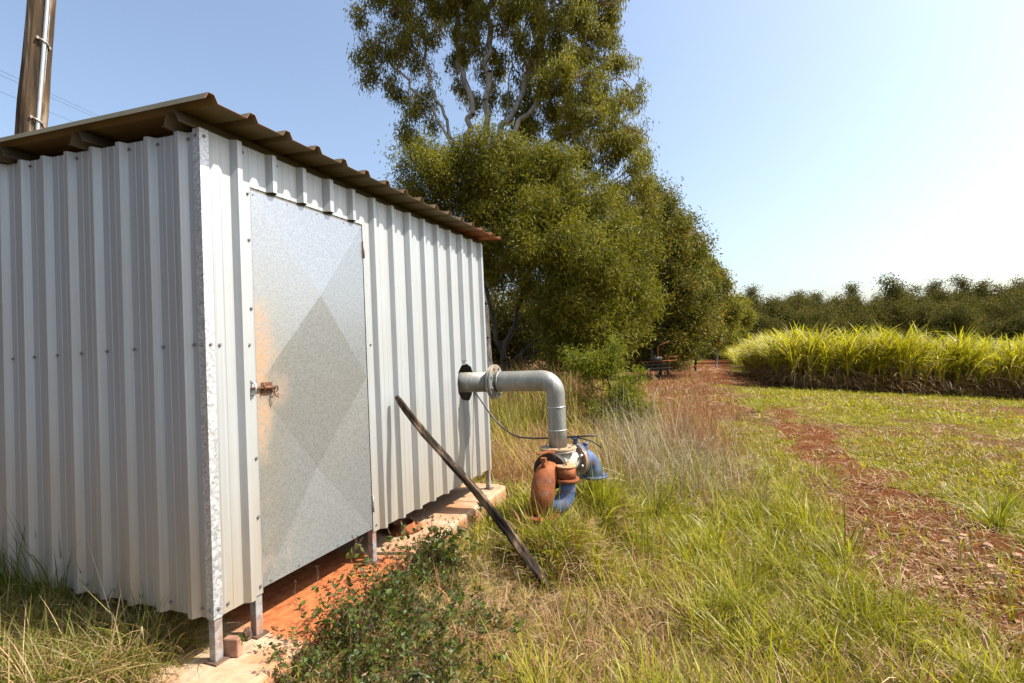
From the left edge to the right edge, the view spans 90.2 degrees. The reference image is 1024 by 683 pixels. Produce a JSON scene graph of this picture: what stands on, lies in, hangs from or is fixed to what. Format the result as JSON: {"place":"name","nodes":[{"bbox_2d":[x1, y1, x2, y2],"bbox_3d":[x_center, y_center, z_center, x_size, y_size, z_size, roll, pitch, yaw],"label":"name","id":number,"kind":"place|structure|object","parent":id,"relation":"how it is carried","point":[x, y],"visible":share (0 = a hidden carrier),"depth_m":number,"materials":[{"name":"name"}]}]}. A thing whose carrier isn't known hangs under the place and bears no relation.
{"place":"outdoors","nodes":[
{"label":"outdoors","id":0,"kind":"place"},
{"bbox_2d":[0,372,1023,682],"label":"green grass","id":1,"kind":"structure","parent":0,"point":[712,544],"depth_m":3.06,"materials":[{"name":"plant"}]},
{"bbox_2d":[523,438,607,523],"bbox_3d":[0.393,0.994,3.838,0.379,0.484,0.963,-3,-2,32],"label":"valve assembly","id":2,"kind":"object","parent":1,"relation":"on","point":[552,468],"visible":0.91,"depth_m":3.60,"materials":[{"name":"metal"}]},
{"bbox_2d":[457,365,575,453],"bbox_3d":[-0.162,0.529,4.099,1.353,0.686,0.276,-3,-1,22],"label":"discharge pipe","id":3,"kind":"object","parent":2,"relation":"attached to","point":[494,381],"visible":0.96,"depth_m":3.90,"materials":[{"name":"grey metal"}]},
{"bbox_2d":[0,0,1023,325],"label":"sky","id":4,"kind":"structure","parent":0,"point":[827,145],"materials":[{"name":"blue"}]},
{"bbox_2d":[96,349,1023,682],"bbox_3d":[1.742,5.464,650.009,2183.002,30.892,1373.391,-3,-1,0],"label":"ground","id":5,"kind":"structure","parent":0,"point":[786,433],"depth_m":5.92,"materials":[{"name":"red soil"}]},
{"bbox_2d":[14,0,56,134],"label":"power pole","id":6,"kind":"object","parent":5,"relation":"on","point":[33,102],"visible":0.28,"depth_m":5.49,"materials":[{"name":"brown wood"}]},
{"bbox_2d":[0,515,256,682],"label":"tangled grass","id":7,"kind":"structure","parent":5,"relation":"on","point":[148,627],"depth_m":2.10,"materials":[{"name":"plant"}]},
{"bbox_2d":[238,622,319,665],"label":"seeding weed","id":8,"kind":"object","parent":5,"relation":"on","point":[242,638],"visible":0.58,"depth_m":2.12,"materials":[{"name":"green plant"}]},
{"bbox_2d":[267,586,348,682],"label":"seeding weed","id":9,"kind":"object","parent":5,"relation":"on","point":[276,652],"visible":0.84,"depth_m":2.10,"materials":[{"name":"green leaves"},{"name":"plant stems"}]},
{"bbox_2d":[291,627,335,682],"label":"seeding weed","id":10,"kind":"object","parent":5,"relation":"on","point":[318,648],"visible":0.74,"depth_m":2.06,"materials":[{"name":"green plant"}]},
{"bbox_2d":[290,625,343,678],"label":"seeding weed","id":11,"kind":"object","parent":5,"relation":"on","point":[307,656],"visible":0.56,"depth_m":2.11,"materials":[{"name":"green plant"}]},
{"bbox_2d":[130,483,505,682],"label":"concrete slab","id":12,"kind":"structure","parent":5,"relation":"on","point":[281,612],"depth_m":2.59,"materials":[{"name":"concrete"}]},
{"bbox_2d":[223,635,242,656],"bbox_3d":[-1.154,1.260,2.112,0.070,0.075,0.034,-3,-1,10],"label":"brick","id":13,"kind":"object","parent":12,"relation":"on","point":[232,645],"visible":1,"depth_m":2.10,"materials":[{"name":"orange brick"}]},
{"bbox_2d":[0,92,501,666],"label":"pump shed","id":14,"kind":"structure","parent":12,"relation":"on","point":[226,336],"depth_m":2.40,"materials":[{"name":"metal"}]},
{"bbox_2d":[250,190,373,586],"bbox_3d":[-1.013,0.207,2.647,0.074,1.786,0.827,-3,-1,22],"label":"door","id":15,"kind":"structure","parent":14,"relation":"in","point":[315,474],"depth_m":2.59,"materials":[{"name":"metal"}]},
{"bbox_2d":[473,392,600,447],"bbox_3d":[0.120,0.601,4.134,1.187,0.501,0.042,-3,-1,20],"label":"power cable","id":16,"kind":"object","parent":14,"relation":"attached to","point":[498,423],"visible":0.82,"depth_m":4.12,"materials":[{"name":"black rubber"}]},
{"bbox_2d":[384,519,421,535],"bbox_3d":[-0.759,1.287,3.565,0.260,0.050,0.260,-3,-1,22],"label":"brick","id":17,"kind":"object","parent":12,"relation":"on","point":[394,527],"visible":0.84,"depth_m":3.52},
{"bbox_2d":[292,581,376,659],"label":"seeding weed","id":18,"kind":"object","parent":5,"relation":"on","point":[332,653],"visible":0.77,"depth_m":2.23,"materials":[{"name":"green leaves"},{"name":"plant stems"}]},
{"bbox_2d":[310,631,368,682],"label":"seeding weed","id":19,"kind":"object","parent":5,"relation":"on","point":[331,666],"visible":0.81,"depth_m":2.03,"materials":[{"name":"green plant"}]},
{"bbox_2d":[310,535,384,641],"bbox_3d":[-0.811,1.231,2.481,0.313,0.411,0.432,-3,-2,31],"label":"seeding weed","id":20,"kind":"object","parent":5,"relation":"on","point":[350,584],"visible":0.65,"depth_m":2.45,"materials":[{"name":"green plant"}]},
{"bbox_2d":[314,602,387,682],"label":"seeding weed","id":21,"kind":"object","parent":5,"relation":"on","point":[356,652],"visible":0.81,"depth_m":2.06,"materials":[{"name":"green plant"}]},
{"bbox_2d":[319,566,396,626],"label":"seeding weed","id":22,"kind":"object","parent":5,"relation":"on","point":[360,596],"visible":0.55,"depth_m":2.46,"materials":[{"name":"green plant"}]},
{"bbox_2d":[330,562,386,648],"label":"seeding weed","id":23,"kind":"object","parent":5,"relation":"on","point":[341,618],"visible":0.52,"depth_m":2.37,"materials":[{"name":"green plant"}]},
{"bbox_2d":[316,618,402,682],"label":"seeding weed","id":24,"kind":"object","parent":5,"relation":"on","point":[356,676],"visible":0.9,"depth_m":2.04,"materials":[{"name":"green plant"}]},
{"bbox_2d":[327,555,407,632],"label":"seeding weed","id":25,"kind":"object","parent":5,"relation":"on","point":[353,598],"visible":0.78,"depth_m":2.37,"materials":[{"name":"green leaves"},{"name":"plant stems"}]},
{"bbox_2d":[352,536,423,617],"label":"seeding weed","id":26,"kind":"object","parent":5,"relation":"on","point":[366,559],"visible":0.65,"depth_m":2.68,"materials":[{"name":"green plant"}]},
{"bbox_2d":[346,597,432,681],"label":"seeding weed","id":27,"kind":"object","parent":5,"relation":"on","point":[402,633],"visible":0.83,"depth_m":2.13,"materials":[{"name":"green plant"}]},
{"bbox_2d":[365,586,422,641],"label":"seeding weed","id":28,"kind":"object","parent":5,"relation":"on","point":[394,613],"visible":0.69,"depth_m":2.37,"materials":[{"name":"green plant"}]},
{"bbox_2d":[372,603,418,657],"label":"seeding weed","id":29,"kind":"object","parent":5,"relation":"on","point":[406,630],"visible":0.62,"depth_m":2.28,"materials":[{"name":"green plant"}]},
{"bbox_2d":[373,590,427,641],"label":"seeding weed","id":30,"kind":"object","parent":5,"relation":"on","point":[405,623],"visible":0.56,"depth_m":2.39,"materials":[{"name":"green plant"}]},
{"bbox_2d":[385,515,439,571],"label":"seeding weed","id":31,"kind":"object","parent":5,"relation":"on","point":[389,538],"visible":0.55,"depth_m":3.06,"materials":[{"name":"green plant"}]},
{"bbox_2d":[361,598,473,682],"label":"seeding weed","id":32,"kind":"object","parent":5,"relation":"on","point":[376,676],"visible":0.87,"depth_m":2.04,"materials":[{"name":"green plant"}]},
{"bbox_2d":[398,568,443,612],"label":"seeding weed","id":33,"kind":"object","parent":5,"relation":"on","point":[430,603],"visible":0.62,"depth_m":2.56,"materials":[{"name":"green plant"}]},
{"bbox_2d":[393,623,465,679],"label":"seeding weed","id":34,"kind":"object","parent":5,"relation":"on","point":[423,642],"visible":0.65,"depth_m":2.19,"materials":[{"name":"green plant"}]},
{"bbox_2d":[396,514,465,576],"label":"seeding weed","id":35,"kind":"object","parent":5,"relation":"on","point":[420,563],"visible":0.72,"depth_m":2.97,"materials":[{"name":"green leaves"},{"name":"plant stems"}]},
{"bbox_2d":[406,570,465,637],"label":"seeding weed","id":36,"kind":"object","parent":5,"relation":"on","point":[450,610],"visible":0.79,"depth_m":2.43,"materials":[{"name":"green plant"}]},
{"bbox_2d":[413,550,470,594],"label":"seeding weed","id":37,"kind":"object","parent":5,"relation":"on","point":[448,580],"visible":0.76,"depth_m":2.84,"materials":[{"name":"green plant"}]},
{"bbox_2d":[423,514,466,574],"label":"seeding weed","id":38,"kind":"object","parent":5,"relation":"on","point":[455,537],"visible":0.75,"depth_m":3.04,"materials":[{"name":"green plant"}]},
{"bbox_2d":[411,494,486,574],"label":"seeding weed","id":39,"kind":"object","parent":5,"relation":"on","point":[441,542],"visible":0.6,"depth_m":3.05,"materials":[{"name":"green leaves"},{"name":"plant stems"}]},
{"bbox_2d":[430,592,482,663],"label":"seeding weed","id":40,"kind":"object","parent":5,"relation":"on","point":[444,627],"visible":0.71,"depth_m":2.27,"materials":[{"name":"green plant"}]},
{"bbox_2d":[390,602,529,682],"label":"seeding weed","id":41,"kind":"object","parent":5,"relation":"on","point":[395,667],"visible":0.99,"depth_m":2.01,"materials":[{"name":"green plant"}]},
{"bbox_2d":[435,573,499,632],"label":"seeding weed","id":42,"kind":"object","parent":5,"relation":"on","point":[476,601],"visible":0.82,"depth_m":2.60,"materials":[{"name":"green plant"}]},
{"bbox_2d":[395,395,560,596],"bbox_3d":[-0.186,0.976,3.088,1.058,1.336,0.081,-3,-1,10],"label":"wooden pole","id":43,"kind":"object","parent":5,"relation":"on","point":[518,545],"visible":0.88,"depth_m":3.08,"materials":[{"name":"brown wood"}]},
{"bbox_2d":[472,582,520,630],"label":"seeding weed","id":44,"kind":"object","parent":5,"relation":"on","point":[501,608],"visible":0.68,"depth_m":2.55,"materials":[{"name":"green plant"}]},
{"bbox_2d":[489,287,513,364],"bbox_3d":[-2.351,-0.551,28.514,5.338,6.931,6.469,-3,-2,32],"label":"scrub tree","id":45,"kind":"object","parent":5,"relation":"on","point":[496,315],"visible":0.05,"depth_m":28.10,"materials":[{"name":"green plant"}]},
{"bbox_2d":[342,0,667,367],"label":"gum tree","id":46,"kind":"object","parent":5,"relation":"on","point":[565,59],"visible":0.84,"depth_m":20.90,"materials":[{"name":"green plant"}]},
{"bbox_2d":[0,382,1023,682],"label":"dead grass thatch","id":47,"kind":"object","parent":5,"relation":"on","point":[562,608],"visible":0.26,"depth_m":2.80,"materials":[{"name":"plant"}]},
{"bbox_2d":[489,284,544,370],"bbox_3d":[0.242,-0.278,28.851,4.555,6.261,5.049,-3,-1,7],"label":"scrub tree","id":48,"kind":"object","parent":5,"relation":"on","point":[515,347],"visible":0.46,"depth_m":27.97,"materials":[{"name":"green plant"}]},
{"bbox_2d":[374,109,681,382],"bbox_3d":[0.339,-2.194,12.644,7.534,7.463,4.947,-3,-1,0],"label":"acacia tree","id":49,"kind":"object","parent":5,"relation":"on","point":[557,233],"visible":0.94,"depth_m":12.25,"materials":[{"name":"green plant"}]},
{"bbox_2d":[507,288,573,371],"bbox_3d":[2.284,-0.596,27.274,5.211,6.948,4.701,-2,-1,-30],"label":"scrub tree","id":50,"kind":"object","parent":5,"relation":"on","point":[524,326],"visible":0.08,"depth_m":27.01,"materials":[{"name":"green plant"}]},
{"bbox_2d":[514,509,583,560],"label":"grass clump","id":51,"kind":"object","parent":5,"relation":"on","point":[556,549],"visible":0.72,"depth_m":3.17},
{"bbox_2d":[525,485,596,562],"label":"grass clump","id":52,"kind":"object","parent":5,"relation":"on","point":[550,513],"visible":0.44,"depth_m":3.36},
{"bbox_2d":[473,352,681,493],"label":"rank grass","id":53,"kind":"structure","parent":5,"relation":"on","point":[528,419],"depth_m":7.66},
{"bbox_2d":[575,453,642,514],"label":"grass clump","id":54,"kind":"object","parent":5,"relation":"on","point":[599,490],"visible":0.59,"depth_m":3.86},
{"bbox_2d":[577,475,644,538],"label":"grass clump","id":55,"kind":"object","parent":5,"relation":"on","point":[609,515],"visible":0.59,"depth_m":3.67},
{"bbox_2d":[556,325,666,432],"bbox_3d":[1.636,0.699,8.495,1.616,1.960,1.464,-4,-2,42],"label":"wattle sapling","id":56,"kind":"object","parent":5,"relation":"on","point":[593,364],"visible":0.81,"depth_m":8.33,"materials":[{"name":"green plant"}]},
{"bbox_2d":[599,506,683,563],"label":"grass clump","id":57,"kind":"object","parent":5,"relation":"on","point":[644,538],"visible":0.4,"depth_m":3.53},
{"bbox_2d":[595,606,710,677],"bbox_3d":[0.642,1.365,2.334,0.537,0.358,0.511,-3,-1,13],"label":"grass clump","id":58,"kind":"object","parent":5,"relation":"on","point":[637,653],"visible":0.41,"depth_m":2.35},
{"bbox_2d":[638,341,677,379],"bbox_3d":[5.841,0.768,20.493,1.559,1.587,0.756,-3,-1,8],"label":"farm implement","id":59,"kind":"object","parent":5,"relation":"on","point":[656,359],"visible":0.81,"depth_m":20.41,"materials":[{"name":"metal"}]},
{"bbox_2d":[627,460,715,523],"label":"grass clump","id":60,"kind":"object","parent":5,"relation":"on","point":[660,503],"visible":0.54,"depth_m":4.31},
{"bbox_2d":[618,169,733,375],"bbox_3d":[6.622,-3.119,22.401,5.568,9.722,5.214,-3,-1,0],"label":"leafy tree","id":61,"kind":"object","parent":5,"relation":"on","point":[690,275],"visible":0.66,"depth_m":21.50,"materials":[{"name":"green plant"}]},
{"bbox_2d":[545,361,818,518],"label":"dry grass","id":62,"kind":"structure","parent":5,"relation":"on","point":[672,437],"depth_m":6.05,"materials":[{"name":"beige plant"}]},
{"bbox_2d":[666,247,737,370],"bbox_3d":[11.297,-2.242,32.708,6.070,8.540,4.738,-2,-2,-38],"label":"leafy tree","id":63,"kind":"object","parent":5,"relation":"on","point":[726,283],"visible":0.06,"depth_m":32.35,"materials":[{"name":"green plant"}]},
{"bbox_2d":[708,255,748,367],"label":"gum tree","id":64,"kind":"object","parent":5,"relation":"on","point":[738,306],"visible":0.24,"depth_m":45.44,"materials":[{"name":"green plant"}]},
{"bbox_2d":[715,291,758,361],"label":"gum tree","id":65,"kind":"object","parent":5,"relation":"on","point":[748,320],"visible":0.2,"depth_m":61.27,"materials":[{"name":"green plant"}]},
{"bbox_2d":[680,541,803,626],"bbox_3d":[1.177,1.317,2.725,0.646,0.417,0.641,-3,-1,0],"label":"grass clump","id":66,"kind":"object","parent":5,"relation":"on","point":[739,583],"visible":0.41,"depth_m":2.73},
{"bbox_2d":[736,327,800,382],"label":"sugar cane clump","id":67,"kind":"object","parent":5,"relation":"on","point":[758,357],"visible":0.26,"depth_m":21.65,"materials":[{"name":"green plant"}]},
{"bbox_2d":[732,440,804,483],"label":"grass clump","id":68,"kind":"object","parent":5,"relation":"on","point":[767,465],"visible":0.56,"depth_m":5.29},
{"bbox_2d":[731,505,817,560],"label":"grass clump","id":69,"kind":"object","parent":5,"relation":"on","point":[775,536],"visible":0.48,"depth_m":3.49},
{"bbox_2d":[756,314,792,335],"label":"gum tree","id":70,"kind":"object","parent":5,"relation":"on","point":[777,325],"visible":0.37,"depth_m":81.46,"materials":[{"name":"green plant"}]},
{"bbox_2d":[756,292,798,325],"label":"gum tree","id":71,"kind":"object","parent":5,"relation":"on","point":[775,308],"visible":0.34,"depth_m":89.97,"materials":[{"name":"green plant"}]},
{"bbox_2d":[746,324,832,387],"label":"sugar cane clump","id":72,"kind":"object","parent":5,"relation":"on","point":[794,340],"visible":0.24,"depth_m":17.41,"materials":[{"name":"green plant"}]},
{"bbox_2d":[747,321,848,389],"bbox_3d":[9.471,0.544,16.686,2.697,2.473,3.055,-2,-1,-20],"label":"sugar cane clump","id":73,"kind":"object","parent":5,"relation":"on","point":[791,364],"visible":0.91,"depth_m":16.39,"materials":[{"name":"green plant"}]},
{"bbox_2d":[783,291,827,316],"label":"gum tree","id":74,"kind":"object","parent":5,"relation":"on","point":[801,304],"visible":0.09,"depth_m":97.61,"materials":[{"name":"green plant"}]},
{"bbox_2d":[784,304,834,334],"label":"gum tree","id":75,"kind":"object","parent":5,"relation":"on","point":[804,320],"visible":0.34,"depth_m":80.73,"materials":[{"name":"green plant"}]},
{"bbox_2d":[607,364,1020,679],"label":"leaf litter","id":76,"kind":"object","parent":5,"relation":"on","point":[699,370],"visible":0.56,"depth_m":6.94,"materials":[{"name":"brown plant"}]},
{"bbox_2d":[821,315,855,340],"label":"gum tree","id":77,"kind":"object","parent":5,"relation":"on","point":[837,326],"visible":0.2,"depth_m":80.01,"materials":[{"name":"green plant"}]},
{"bbox_2d":[790,497,890,562],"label":"grass clump","id":78,"kind":"object","parent":5,"relation":"on","point":[849,548],"visible":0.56,"depth_m":3.43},
{"bbox_2d":[795,319,892,391],"bbox_3d":[10.602,0.574,16.449,2.963,2.581,2.684,-2,-1,-17],"label":"sugar cane clump","id":79,"kind":"object","parent":5,"relation":"on","point":[849,358],"visible":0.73,"depth_m":16.14,"materials":[{"name":"green plant"}]},
{"bbox_2d":[820,293,867,321],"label":"gum tree","id":80,"kind":"object","parent":5,"relation":"on","point":[848,304],"visible":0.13,"depth_m":97.70,"materials":[{"name":"green plant"}]},
{"bbox_2d":[842,313,881,338],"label":"gum tree","id":81,"kind":"object","parent":5,"relation":"on","point":[861,323],"visible":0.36,"depth_m":79.46,"materials":[{"name":"green plant"}]},
{"bbox_2d":[838,306,888,337],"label":"gum tree","id":82,"kind":"object","parent":5,"relation":"on","point":[869,314],"visible":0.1,"depth_m":81.23,"materials":[{"name":"green plant"}]},
{"bbox_2d":[708,319,1023,385],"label":"sugar cane field","id":83,"kind":"structure","parent":5,"relation":"on","point":[730,354],"depth_m":16.98,"materials":[{"name":"green plant"}]},
{"bbox_2d":[756,361,1022,396],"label":"dry cane leaves","id":84,"kind":"object","parent":83,"relation":"hanging from","point":[962,384],"visible":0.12,"depth_m":17.18,"materials":[{"name":"brown plant"}]},
{"bbox_2d":[826,324,915,391],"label":"sugar cane clump","id":85,"kind":"object","parent":5,"relation":"on","point":[883,361],"visible":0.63,"depth_m":16.03,"materials":[{"name":"green plant"}]},
{"bbox_2d":[822,573,943,647],"bbox_3d":[1.801,1.319,2.525,0.478,0.381,0.575,-2,-2,-38],"label":"grass clump","id":86,"kind":"object","parent":5,"relation":"on","point":[874,609],"visible":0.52,"depth_m":2.53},
{"bbox_2d":[864,296,920,336],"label":"gum tree","id":87,"kind":"object","parent":5,"relation":"on","point":[894,312],"visible":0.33,"depth_m":83.43,"materials":[{"name":"green plant"}]},
{"bbox_2d":[870,272,924,331],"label":"gum tree","id":88,"kind":"object","parent":5,"relation":"on","point":[896,290],"visible":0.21,"depth_m":94.42,"materials":[{"name":"green plant"}]},
{"bbox_2d":[848,321,949,393],"bbox_3d":[12.280,0.603,16.547,3.023,2.754,3.490,-3,-1,10],"label":"sugar cane clump","id":89,"kind":"object","parent":5,"relation":"on","point":[903,367],"visible":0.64,"depth_m":15.88,"materials":[{"name":"green plant"}]},
{"bbox_2d":[778,426,1023,671],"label":"gravel","id":90,"kind":"structure","parent":5,"relation":"on","point":[989,566],"depth_m":3.19,"materials":[{"name":"orange stone"}]},
{"bbox_2d":[912,299,936,337],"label":"gum tree","id":91,"kind":"object","parent":5,"relation":"on","point":[924,316],"visible":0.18,"depth_m":82.75,"materials":[{"name":"green plant"}]},
{"bbox_2d":[924,283,959,308],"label":"gum tree","id":92,"kind":"object","parent":5,"relation":"on","point":[943,295],"visible":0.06,"depth_m":95.97,"materials":[{"name":"green plant"}]},
{"bbox_2d":[888,324,996,395],"bbox_3d":[13.399,0.741,16.506,3.003,2.619,3.045,-2,-1,-7],"label":"sugar cane clump","id":93,"kind":"object","parent":5,"relation":"on","point":[938,367],"visible":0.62,"depth_m":16.06,"materials":[{"name":"green plant"}]},
{"bbox_2d":[921,303,973,338],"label":"gum tree","id":94,"kind":"object","parent":5,"relation":"on","point":[942,319],"visible":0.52,"depth_m":76.44,"materials":[{"name":"green plant"}]},
{"bbox_2d":[912,324,1003,395],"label":"sugar cane clump","id":95,"kind":"object","parent":5,"relation":"on","point":[954,371],"visible":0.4,"depth_m":16.14,"materials":[{"name":"green plant"}]},
{"bbox_2d":[925,298,992,340],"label":"gum tree","id":96,"kind":"object","parent":5,"relation":"on","point":[963,319],"visible":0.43,"depth_m":75.55,"materials":[{"name":"green plant"}]},
{"bbox_2d":[945,273,981,299],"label":"gum tree","id":97,"kind":"object","parent":5,"relation":"on","point":[961,284],"visible":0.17,"depth_m":127.51,"materials":[{"name":"green plant"}]},
{"bbox_2d":[930,466,1023,536],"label":"grass clump","id":98,"kind":"object","parent":5,"relation":"on","point":[1000,516],"visible":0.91,"depth_m":3.87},
{"bbox_2d":[937,328,1023,398],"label":"sugar cane clump","id":99,"kind":"object","parent":5,"relation":"on","point":[1010,367],"visible":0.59,"depth_m":16.10,"materials":[{"name":"green plant"}]},
{"bbox_2d":[969,275,996,304],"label":"gum tree","id":100,"kind":"object","parent":5,"relation":"on","point":[984,286],"visible":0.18,"depth_m":126.82,"materials":[{"name":"green plant"}]},
{"bbox_2d":[975,317,1019,341],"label":"gum tree","id":101,"kind":"object","parent":5,"relation":"on","point":[998,330],"visible":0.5,"depth_m":78.72,"materials":[{"name":"green plant"}]},
{"bbox_2d":[972,331,1023,398],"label":"sugar cane clump","id":102,"kind":"object","parent":5,"relation":"on","point":[1020,395],"visible":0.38,"depth_m":16.32,"materials":[{"name":"green plant"}]},
{"bbox_2d":[981,282,1023,302],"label":"gum tree","id":103,"kind":"object","parent":5,"relation":"on","point":[1005,287],"visible":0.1,"depth_m":117.77,"materials":[{"name":"green plant"}]},
{"bbox_2d":[985,295,1023,322],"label":"gum tree","id":104,"kind":"object","parent":5,"relation":"on","point":[1011,311],"visible":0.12,"depth_m":86.06,"materials":[{"name":"green plant"}]},
{"bbox_2d":[992,287,1023,316],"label":"gum tree","id":105,"kind":"object","parent":5,"relation":"on","point":[1014,297],"visible":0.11,"depth_m":93.80,"materials":[{"name":"green plant"}]},
{"bbox_2d":[993,311,1023,341],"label":"gum tree","id":106,"kind":"object","parent":5,"relation":"on","point":[1020,324],"visible":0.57,"depth_m":77.97,"materials":[{"name":"green plant"}]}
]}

